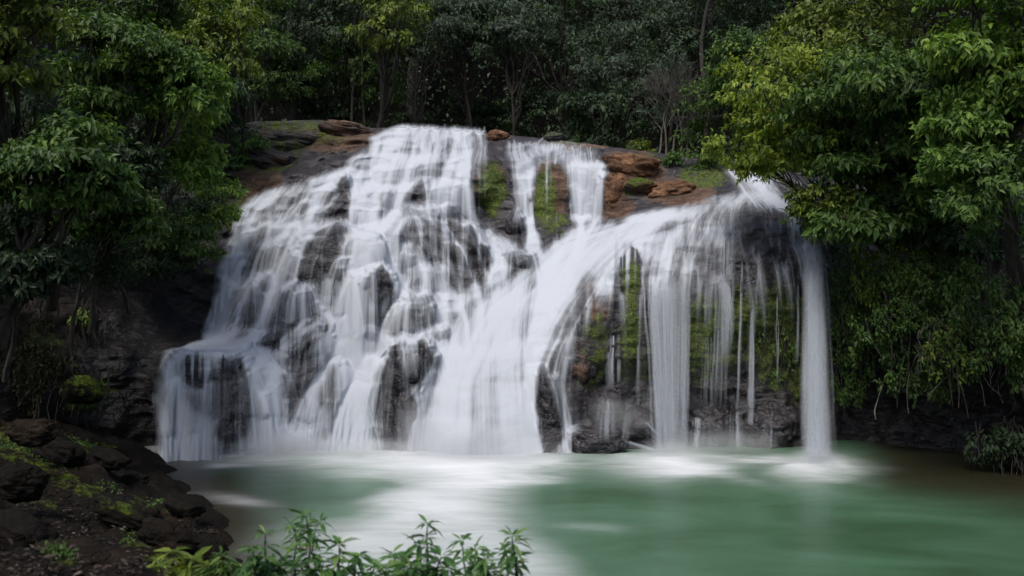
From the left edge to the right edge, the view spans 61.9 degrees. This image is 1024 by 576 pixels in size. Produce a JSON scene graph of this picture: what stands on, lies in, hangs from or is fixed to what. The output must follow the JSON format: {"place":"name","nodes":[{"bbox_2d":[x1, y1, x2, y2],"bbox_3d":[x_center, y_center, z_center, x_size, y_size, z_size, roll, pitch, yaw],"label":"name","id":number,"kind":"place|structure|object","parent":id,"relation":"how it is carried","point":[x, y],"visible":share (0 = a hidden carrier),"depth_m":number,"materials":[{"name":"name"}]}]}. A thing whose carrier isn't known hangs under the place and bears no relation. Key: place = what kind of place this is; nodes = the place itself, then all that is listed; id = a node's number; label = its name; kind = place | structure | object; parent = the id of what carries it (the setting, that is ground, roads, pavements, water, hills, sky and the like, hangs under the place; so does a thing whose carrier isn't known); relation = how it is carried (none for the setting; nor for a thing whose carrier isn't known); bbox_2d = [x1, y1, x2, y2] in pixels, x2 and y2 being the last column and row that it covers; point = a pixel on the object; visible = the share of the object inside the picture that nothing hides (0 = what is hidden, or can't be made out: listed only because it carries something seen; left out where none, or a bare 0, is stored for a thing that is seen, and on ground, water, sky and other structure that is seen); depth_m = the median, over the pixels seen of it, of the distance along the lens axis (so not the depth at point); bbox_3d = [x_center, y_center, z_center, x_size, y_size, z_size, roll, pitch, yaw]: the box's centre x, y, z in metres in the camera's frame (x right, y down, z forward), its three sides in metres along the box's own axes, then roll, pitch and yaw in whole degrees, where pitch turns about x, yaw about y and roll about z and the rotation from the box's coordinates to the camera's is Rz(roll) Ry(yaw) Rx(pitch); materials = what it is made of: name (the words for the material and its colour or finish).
{"place":"outdoors","nodes":[
{"label":"outdoors","id":0,"kind":"place"},
{"bbox_2d":[0,416,253,575],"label":"river bank","id":1,"kind":"structure","parent":0,"point":[154,467],"depth_m":13.28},
{"bbox_2d":[0,460,49,503],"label":"boulder","id":2,"kind":"object","parent":1,"relation":"on","point":[22,481],"visible":1,"depth_m":10.44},
{"bbox_2d":[0,509,59,550],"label":"boulder","id":3,"kind":"object","parent":1,"relation":"on","point":[22,529],"visible":0.77,"depth_m":9.06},
{"bbox_2d":[4,419,57,447],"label":"boulder","id":4,"kind":"object","parent":1,"relation":"on","point":[30,433],"visible":1,"depth_m":12.85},
{"bbox_2d":[0,201,95,382],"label":"shrub","id":5,"kind":"object","parent":1,"relation":"on","point":[32,273],"visible":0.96,"depth_m":15.04,"materials":[{"name":"green plant"}]},
{"bbox_2d":[0,0,98,157],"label":"tree","id":6,"kind":"object","parent":1,"relation":"on","point":[49,19],"visible":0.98,"depth_m":14.95,"materials":[{"name":"green plant"}]},
{"bbox_2d":[35,437,86,465],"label":"boulder","id":7,"kind":"object","parent":1,"relation":"on","point":[60,450],"visible":0.87,"depth_m":13.80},
{"bbox_2d":[0,98,144,369],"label":"tree","id":8,"kind":"object","parent":1,"relation":"on","point":[88,176],"visible":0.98,"depth_m":14.79,"materials":[{"name":"green plant"}]},
{"bbox_2d":[62,375,105,404],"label":"boulder","id":9,"kind":"object","parent":1,"relation":"on","point":[84,389],"visible":1,"depth_m":17.77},
{"bbox_2d":[33,535,141,567],"bbox_3d":[-4.115,2.575,8.173,1.074,0.299,0.676,0,0,0],"label":"boulder","id":10,"kind":"object","parent":1,"relation":"on","point":[104,553],"visible":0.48,"depth_m":8.16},
{"bbox_2d":[42,181,171,343],"bbox_3d":[-8.365,-0.547,17.438,2.586,3.542,2.436,0,0,0],"label":"shrub","id":11,"kind":"object","parent":1,"relation":"on","point":[126,224],"visible":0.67,"depth_m":17.43,"materials":[{"name":"green plant"}]},
{"bbox_2d":[0,416,218,575],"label":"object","id":12,"kind":"object","parent":1,"relation":"on","point":[77,554],"visible":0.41,"depth_m":6.97,"materials":[{"name":"green plant"}]},
{"bbox_2d":[89,492,164,529],"bbox_3d":[-5.169,2.989,11.432,0.995,0.483,0.682,0,0,0],"label":"boulder","id":13,"kind":"object","parent":1,"relation":"on","point":[130,511],"visible":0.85,"depth_m":11.19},
{"bbox_2d":[80,123,178,333],"bbox_3d":[-8.329,-1.227,18.093,2.272,4.511,2.037,0,0,0],"label":"shrub","id":14,"kind":"object","parent":1,"relation":"on","point":[147,157],"visible":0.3,"depth_m":18.07,"materials":[{"name":"green plant"}]},
{"bbox_2d":[137,517,198,552],"bbox_3d":[-4.183,3.010,10.422,0.733,0.438,0.497,0,0,0],"label":"boulder","id":15,"kind":"object","parent":1,"relation":"on","point":[157,532],"visible":0.84,"depth_m":10.26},
{"bbox_2d":[163,495,205,517],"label":"boulder","id":16,"kind":"object","parent":1,"relation":"on","point":[181,506],"visible":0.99,"depth_m":13.05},
{"bbox_2d":[146,545,224,575],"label":"plant","id":17,"kind":"object","parent":1,"relation":"on","point":[180,570],"visible":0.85,"depth_m":7.10,"materials":[{"name":"green plant"}]},
{"bbox_2d":[230,524,294,575],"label":"plant","id":18,"kind":"object","parent":1,"relation":"on","point":[266,567],"visible":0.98,"depth_m":6.51,"materials":[{"name":"green plant"}]},
{"bbox_2d":[277,508,333,575],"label":"plant","id":19,"kind":"object","parent":1,"relation":"on","point":[311,540],"visible":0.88,"depth_m":6.68,"materials":[{"name":"green plant"}]},
{"bbox_2d":[279,535,389,575],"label":"plant","id":20,"kind":"object","parent":1,"relation":"on","point":[346,570],"visible":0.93,"depth_m":6.44,"materials":[{"name":"green plant"}]},
{"bbox_2d":[379,514,459,575],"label":"plant","id":21,"kind":"object","parent":1,"relation":"on","point":[409,554],"visible":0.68,"depth_m":6.41,"materials":[{"name":"green plant"}]},
{"bbox_2d":[367,556,502,575],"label":"plant","id":22,"kind":"object","parent":1,"relation":"on","point":[378,564],"visible":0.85,"depth_m":6.19,"materials":[{"name":"green plant"}]},
{"bbox_2d":[446,533,500,575],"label":"plant","id":23,"kind":"object","parent":1,"relation":"on","point":[482,564],"visible":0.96,"depth_m":6.41,"materials":[{"name":"green plant"}]},
{"bbox_2d":[489,525,532,575],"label":"plant","id":24,"kind":"object","parent":1,"relation":"on","point":[511,562],"visible":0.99,"depth_m":6.39,"materials":[{"name":"green plant"}]},
{"bbox_2d":[0,120,1023,460],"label":"cliff","id":25,"kind":"structure","parent":0,"point":[696,338],"depth_m":22.20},
{"bbox_2d":[0,300,82,420],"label":"creeper","id":26,"kind":"object","parent":25,"relation":"attached to","point":[34,396],"visible":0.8,"depth_m":18.75,"materials":[{"name":"green plant"}]},
{"bbox_2d":[0,42,145,180],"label":"tree","id":27,"kind":"object","parent":25,"relation":"on","point":[29,104],"visible":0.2,"depth_m":20.92,"materials":[{"name":"green plant"}]},
{"bbox_2d":[55,213,144,313],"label":"shrub","id":28,"kind":"object","parent":25,"relation":"on","point":[117,264],"visible":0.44,"depth_m":18.82,"materials":[{"name":"green plant"}]},
{"bbox_2d":[1,110,236,285],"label":"undergrowth","id":29,"kind":"object","parent":25,"relation":"on","point":[137,117],"visible":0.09,"depth_m":25.30,"materials":[{"name":"green plant"}]},
{"bbox_2d":[42,6,209,311],"bbox_3d":[-8.959,-2.680,18.163,4.892,6.468,2.601,0,0,18],"label":"tree","id":30,"kind":"object","parent":25,"relation":"on","point":[110,30],"visible":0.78,"depth_m":17.68,"materials":[{"name":"green plant"}]},
{"bbox_2d":[64,0,240,91],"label":"tree","id":31,"kind":"object","parent":25,"relation":"on","point":[167,12],"visible":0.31,"depth_m":26.62,"materials":[{"name":"green plant"}]},
{"bbox_2d":[117,232,195,279],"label":"shrub","id":32,"kind":"object","parent":25,"relation":"on","point":[155,263],"visible":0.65,"depth_m":22.01,"materials":[{"name":"green plant"}]},
{"bbox_2d":[90,44,243,281],"bbox_3d":[-8.282,-2.703,18.684,4.549,5.180,2.775,0,0,16],"label":"tree","id":33,"kind":"object","parent":25,"relation":"on","point":[168,97],"visible":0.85,"depth_m":18.15,"materials":[{"name":"green plant"}]},
{"bbox_2d":[120,206,219,260],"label":"shrub","id":34,"kind":"object","parent":25,"relation":"on","point":[188,237],"visible":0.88,"depth_m":22.29,"materials":[{"name":"green plant"}]},
{"bbox_2d":[125,98,231,260],"bbox_3d":[-8.059,-2.685,20.667,3.142,4.219,3.126,0,0,0],"label":"tree","id":35,"kind":"object","parent":25,"relation":"on","point":[191,156],"visible":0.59,"depth_m":19.77,"materials":[{"name":"green plant"}]},
{"bbox_2d":[156,350,251,453],"bbox_3d":[-7.398,2.750,21.245,2.312,2.763,2.450,0,0,0],"label":"boulder","id":36,"kind":"object","parent":25,"relation":"on","point":[223,407],"visible":0.34,"depth_m":20.22,"materials":[{"name":"stone"}]},
{"bbox_2d":[161,169,248,231],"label":"shrub","id":37,"kind":"object","parent":25,"relation":"on","point":[221,212],"visible":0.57,"depth_m":23.69,"materials":[{"name":"green plant"}]},
{"bbox_2d":[155,0,272,163],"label":"tree","id":38,"kind":"object","parent":25,"relation":"on","point":[225,45],"visible":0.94,"depth_m":25.92,"materials":[{"name":"green plant"}]},
{"bbox_2d":[173,60,259,159],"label":"tree","id":39,"kind":"object","parent":25,"relation":"on","point":[224,129],"visible":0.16,"depth_m":26.12,"materials":[{"name":"green plant"}]},
{"bbox_2d":[155,333,306,461],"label":"waterfall","id":40,"kind":"structure","parent":25,"relation":"on","point":[187,435],"depth_m":20.46,"materials":[{"name":"white liquid"}]},
{"bbox_2d":[176,0,306,121],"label":"tree","id":41,"kind":"object","parent":25,"relation":"on","point":[278,38],"visible":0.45,"depth_m":29.91,"materials":[{"name":"green plant"}]},
{"bbox_2d":[218,124,269,172],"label":"shrub","id":42,"kind":"object","parent":25,"relation":"on","point":[254,141],"visible":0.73,"depth_m":27.33,"materials":[{"name":"green plant"}]},
{"bbox_2d":[245,148,299,168],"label":"boulder","id":43,"kind":"object","parent":25,"relation":"on","point":[263,159],"visible":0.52,"depth_m":27.53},
{"bbox_2d":[235,37,326,120],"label":"tree","id":44,"kind":"object","parent":25,"relation":"on","point":[286,95],"visible":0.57,"depth_m":30.86,"materials":[{"name":"green plant"}]},
{"bbox_2d":[257,125,319,144],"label":"boulder","id":45,"kind":"object","parent":25,"relation":"on","point":[293,132],"visible":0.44,"depth_m":28.36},
{"bbox_2d":[271,319,328,364],"bbox_3d":[-5.535,1.534,22.255,1.988,1.480,1.611,0,0,0],"label":"boulder","id":46,"kind":"object","parent":25,"relation":"on","point":[307,347],"visible":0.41,"depth_m":21.62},
{"bbox_2d":[241,0,382,120],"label":"tree","id":47,"kind":"object","parent":25,"relation":"on","point":[311,53],"visible":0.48,"depth_m":32.38,"materials":[{"name":"green plant"}]},
{"bbox_2d":[275,88,356,121],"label":"shrub","id":48,"kind":"object","parent":25,"relation":"on","point":[327,100],"visible":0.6,"depth_m":33.81,"materials":[{"name":"green plant"}]},
{"bbox_2d":[286,221,348,295],"bbox_3d":[-4.726,-0.460,24.338,3.417,2.842,3.305,0,0,-35],"label":"boulder","id":49,"kind":"object","parent":25,"relation":"on","point":[322,251],"visible":0.31,"depth_m":23.06,"materials":[{"name":"stone"}]},
{"bbox_2d":[311,0,371,126],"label":"tree","id":50,"kind":"object","parent":25,"relation":"on","point":[353,7],"visible":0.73,"depth_m":33.16,"materials":[{"name":"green plant"}]},
{"bbox_2d":[314,29,419,123],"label":"tree","id":51,"kind":"object","parent":25,"relation":"on","point":[369,72],"visible":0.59,"depth_m":33.85,"materials":[{"name":"green plant"}]},
{"bbox_2d":[307,346,437,451],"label":"waterfall","id":52,"kind":"structure","parent":25,"relation":"on","point":[351,424],"depth_m":21.04,"materials":[{"name":"white liquid"}]},
{"bbox_2d":[364,265,394,315],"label":"boulder","id":53,"kind":"object","parent":25,"relation":"on","point":[384,293],"visible":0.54,"depth_m":22.40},
{"bbox_2d":[342,0,435,127],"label":"tree","id":54,"kind":"object","parent":25,"relation":"on","point":[385,44],"visible":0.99,"depth_m":30.96,"materials":[{"name":"green plant"}]},
{"bbox_2d":[345,85,433,127],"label":"shrub","id":55,"kind":"object","parent":25,"relation":"on","point":[405,120],"visible":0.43,"depth_m":37.22,"materials":[{"name":"green plant"}]},
{"bbox_2d":[391,382,419,442],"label":"boulder","id":56,"kind":"object","parent":25,"relation":"on","point":[404,403],"visible":0.36,"depth_m":20.80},
{"bbox_2d":[389,296,434,333],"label":"boulder","id":57,"kind":"object","parent":25,"relation":"on","point":[420,315],"visible":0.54,"depth_m":22.15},
{"bbox_2d":[386,339,438,389],"bbox_3d":[-2.452,1.847,21.361,1.314,1.384,1.321,0,0,0],"label":"boulder","id":58,"kind":"object","parent":25,"relation":"on","point":[420,358],"visible":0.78,"depth_m":20.89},
{"bbox_2d":[368,0,477,126],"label":"tree","id":59,"kind":"object","parent":25,"relation":"on","point":[447,31],"visible":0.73,"depth_m":33.18,"materials":[{"name":"green plant"}]},
{"bbox_2d":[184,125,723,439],"bbox_3d":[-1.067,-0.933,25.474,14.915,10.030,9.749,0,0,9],"label":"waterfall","id":60,"kind":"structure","parent":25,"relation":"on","point":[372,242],"depth_m":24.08,"materials":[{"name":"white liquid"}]},
{"bbox_2d":[379,0,533,129],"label":"tree","id":61,"kind":"object","parent":25,"relation":"on","point":[514,10],"visible":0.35,"depth_m":35.92,"materials":[{"name":"green plant"}]},
{"bbox_2d":[421,217,491,269],"bbox_3d":[-1.670,-0.880,25.523,3.224,2.837,3.083,0,0,0],"label":"boulder","id":62,"kind":"object","parent":25,"relation":"on","point":[466,238],"visible":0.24,"depth_m":24.25,"materials":[{"name":"stone"}]},
{"bbox_2d":[468,0,571,135],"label":"tree","id":63,"kind":"object","parent":25,"relation":"on","point":[506,31],"visible":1,"depth_m":33.74,"materials":[{"name":"green plant"}]},
{"bbox_2d":[492,81,582,137],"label":"shrub","id":64,"kind":"object","parent":25,"relation":"on","point":[538,96],"visible":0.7,"depth_m":34.65,"materials":[{"name":"green plant"}]},
{"bbox_2d":[471,130,605,242],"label":"waterfall","id":65,"kind":"structure","parent":25,"relation":"on","point":[586,177],"depth_m":26.34,"materials":[{"name":"white liquid"}]},
{"bbox_2d":[535,363,566,427],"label":"boulder","id":66,"kind":"object","parent":25,"relation":"on","point":[550,406],"visible":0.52,"depth_m":21.01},
{"bbox_2d":[407,221,695,454],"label":"waterfall","id":67,"kind":"structure","parent":25,"relation":"on","point":[479,392],"depth_m":21.67,"materials":[{"name":"white liquid"}]},
{"bbox_2d":[475,0,663,140],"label":"tree","id":68,"kind":"object","parent":25,"relation":"on","point":[559,44],"visible":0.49,"depth_m":37.41,"materials":[{"name":"green plant"}]},
{"bbox_2d":[569,337,598,384],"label":"boulder","id":69,"kind":"object","parent":25,"relation":"on","point":[583,371],"visible":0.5,"depth_m":21.64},
{"bbox_2d":[570,426,628,453],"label":"boulder","id":70,"kind":"object","parent":25,"relation":"on","point":[596,440],"visible":0.67,"depth_m":20.55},
{"bbox_2d":[584,389,626,423],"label":"boulder","id":71,"kind":"object","parent":25,"relation":"on","point":[603,406],"visible":1,"depth_m":21.29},
{"bbox_2d":[554,74,666,147],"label":"shrub","id":72,"kind":"object","parent":25,"relation":"on","point":[613,108],"visible":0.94,"depth_m":30.99,"materials":[{"name":"green plant"}]},
{"bbox_2d":[552,30,693,146],"bbox_3d":[4.244,-6.834,33.101,5.313,6.329,3.495,0,0,0],"label":"tree","id":73,"kind":"object","parent":25,"relation":"on","point":[613,65],"visible":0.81,"depth_m":32.79,"materials":[{"name":"green plant"}]},
{"bbox_2d":[599,153,661,176],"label":"boulder","id":74,"kind":"object","parent":25,"relation":"on","point":[634,165],"visible":0.58,"depth_m":26.20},
{"bbox_2d":[620,405,659,446],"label":"boulder","id":75,"kind":"object","parent":25,"relation":"on","point":[636,428],"visible":0.84,"depth_m":21.30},
{"bbox_2d":[593,0,755,152],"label":"tree","id":76,"kind":"object","parent":25,"relation":"on","point":[675,12],"visible":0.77,"depth_m":34.90,"materials":[{"name":"green plant"}]},
{"bbox_2d":[623,9,728,154],"bbox_3d":[5.498,-7.223,30.253,3.896,5.202,3.468,0,0,39],"label":"tree","id":77,"kind":"object","parent":25,"relation":"on","point":[664,108],"visible":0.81,"depth_m":29.99,"materials":[{"name":"green plant"}]},
{"bbox_2d":[611,0,793,147],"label":"tree","id":78,"kind":"object","parent":25,"relation":"on","point":[651,25],"visible":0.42,"depth_m":35.56,"materials":[{"name":"green plant"}]},
{"bbox_2d":[586,200,820,441],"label":"waterfall","id":79,"kind":"structure","parent":25,"relation":"on","point":[660,249],"depth_m":22.44,"materials":[{"name":"white liquid"}]},
{"bbox_2d":[685,403,735,445],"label":"boulder","id":80,"kind":"object","parent":25,"relation":"on","point":[714,423],"visible":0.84,"depth_m":21.48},
{"bbox_2d":[669,72,766,149],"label":"shrub","id":81,"kind":"object","parent":25,"relation":"on","point":[704,103],"visible":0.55,"depth_m":28.90,"materials":[{"name":"green plant"}]},
{"bbox_2d":[700,104,796,189],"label":"shrub","id":82,"kind":"object","parent":25,"relation":"on","point":[758,154],"visible":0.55,"depth_m":21.22,"materials":[{"name":"green plant"}]},
{"bbox_2d":[698,24,799,146],"bbox_3d":[8.098,-4.760,27.961,3.980,7.570,3.247,0,0,0],"label":"tree","id":83,"kind":"object","parent":25,"relation":"on","point":[718,48],"visible":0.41,"depth_m":27.50,"materials":[{"name":"green plant"}]},
{"bbox_2d":[749,405,805,443],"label":"boulder","id":84,"kind":"object","parent":25,"relation":"on","point":[781,424],"visible":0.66,"depth_m":21.51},
{"bbox_2d":[732,140,824,200],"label":"shrub","id":85,"kind":"object","parent":25,"relation":"on","point":[771,168],"visible":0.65,"depth_m":20.96,"materials":[{"name":"green plant"}]},
{"bbox_2d":[751,322,812,394],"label":"creeper","id":86,"kind":"object","parent":25,"relation":"attached to","point":[787,357],"visible":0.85,"depth_m":22.15,"materials":[{"name":"green plant"}]},
{"bbox_2d":[710,35,874,190],"bbox_3d":[7.178,-3.720,20.882,5.366,4.415,3.382,0,0,-12],"label":"tree","id":87,"kind":"object","parent":25,"relation":"on","point":[787,131],"visible":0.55,"depth_m":20.34,"materials":[{"name":"green plant"}]},
{"bbox_2d":[765,69,895,243],"bbox_3d":[8.272,-3.138,20.127,4.961,3.994,2.613,0,0,-29],"label":"shrub","id":88,"kind":"object","parent":25,"relation":"on","point":[809,96],"visible":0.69,"depth_m":19.59,"materials":[{"name":"green plant"}]},
{"bbox_2d":[781,177,887,251],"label":"shrub","id":89,"kind":"object","parent":25,"relation":"on","point":[806,197],"visible":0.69,"depth_m":19.98,"materials":[{"name":"green plant"}]},
{"bbox_2d":[761,0,935,185],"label":"tree","id":90,"kind":"object","parent":25,"relation":"on","point":[799,20],"visible":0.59,"depth_m":20.86,"materials":[{"name":"green plant"}]},
{"bbox_2d":[819,247,890,421],"bbox_3d":[8.641,1.207,21.485,1.671,4.570,1.194,0,0,0],"label":"creeper","id":91,"kind":"object","parent":25,"relation":"attached to","point":[852,309],"visible":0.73,"depth_m":21.44,"materials":[{"name":"green plant"}]},
{"bbox_2d":[778,138,950,252],"bbox_3d":[8.632,-2.181,20.181,4.325,2.760,3.417,0,0,-26],"label":"shrub","id":92,"kind":"object","parent":25,"relation":"on","point":[868,221],"visible":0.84,"depth_m":19.35,"materials":[{"name":"green plant"}]},
{"bbox_2d":[813,29,993,267],"bbox_3d":[8.735,-3.026,19.182,4.365,5.251,4.877,0,0,0],"label":"tree","id":93,"kind":"object","parent":25,"relation":"on","point":[894,94],"visible":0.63,"depth_m":18.27,"materials":[{"name":"green plant"}]},
{"bbox_2d":[844,229,968,353],"bbox_3d":[9.434,-0.089,20.309,2.946,3.552,1.253,0,0,-11],"label":"creeper","id":94,"kind":"object","parent":25,"relation":"attached to","point":[853,278],"visible":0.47,"depth_m":20.22,"materials":[{"name":"green plant"}]},
{"bbox_2d":[847,248,985,408],"bbox_3d":[9.740,0.961,19.899,3.659,3.786,1.277,0,0,0],"label":"creeper","id":95,"kind":"object","parent":25,"relation":"attached to","point":[886,355],"visible":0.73,"depth_m":19.80,"materials":[{"name":"green plant"}]},
{"bbox_2d":[819,196,1023,387],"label":"undergrowth","id":96,"kind":"object","parent":25,"relation":"on","point":[876,353],"visible":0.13,"depth_m":21.87,"materials":[{"name":"green plant"}]},
{"bbox_2d":[850,133,1023,257],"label":"tree","id":97,"kind":"object","parent":25,"relation":"on","point":[946,235],"visible":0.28,"depth_m":19.80,"materials":[{"name":"green plant"}]},
{"bbox_2d":[906,301,1021,417],"bbox_3d":[9.761,1.486,17.952,2.537,2.465,1.293,0,0,0],"label":"creeper","id":98,"kind":"object","parent":25,"relation":"attached to","point":[959,332],"visible":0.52,"depth_m":17.94,"materials":[{"name":"green plant"}]},
{"bbox_2d":[907,0,1023,314],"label":"tree","id":99,"kind":"object","parent":25,"relation":"on","point":[978,55],"visible":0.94,"depth_m":16.08,"materials":[{"name":"green plant"}]},
{"bbox_2d":[908,97,1023,278],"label":"tree","id":100,"kind":"object","parent":25,"relation":"on","point":[959,125],"visible":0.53,"depth_m":16.16,"materials":[{"name":"green plant"}]},
{"bbox_2d":[940,207,1023,407],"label":"creeper","id":101,"kind":"object","parent":25,"relation":"attached to","point":[998,304],"visible":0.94,"depth_m":17.52,"materials":[{"name":"green plant"}]},
{"bbox_2d":[0,0,1023,454],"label":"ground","id":102,"kind":"structure","parent":0,"point":[440,120],"depth_m":51.87,"materials":[{"name":"soil"}]},
{"bbox_2d":[432,83,510,132],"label":"shrub","id":103,"kind":"object","parent":102,"relation":"on","point":[481,111],"visible":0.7,"depth_m":38.41,"materials":[{"name":"green plant"}]},
{"bbox_2d":[15,0,1023,155],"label":"forest","id":104,"kind":"object","parent":102,"relation":"on","point":[498,64],"visible":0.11,"depth_m":46.19,"materials":[{"name":"green plant"}]},
{"bbox_2d":[144,440,1023,575],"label":"pool water","id":105,"kind":"structure","parent":0,"point":[847,508],"depth_m":15.57,"materials":[{"name":"liquid"}]},
{"bbox_2d":[724,161,790,199],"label":"waterfall","id":106,"kind":"structure","parent":0,"point":[759,190],"depth_m":24.99,"materials":[{"name":"white liquid"}]},
{"bbox_2d":[929,139,1023,289],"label":"tree","id":107,"kind":"object","parent":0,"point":[971,200],"visible":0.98,"depth_m":15.66,"materials":[{"name":"green plant"}]},
{"bbox_2d":[963,416,1023,475],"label":"bush","id":108,"kind":"object","parent":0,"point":[1011,450],"visible":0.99,"depth_m":18.37,"materials":[{"name":"green plant"}]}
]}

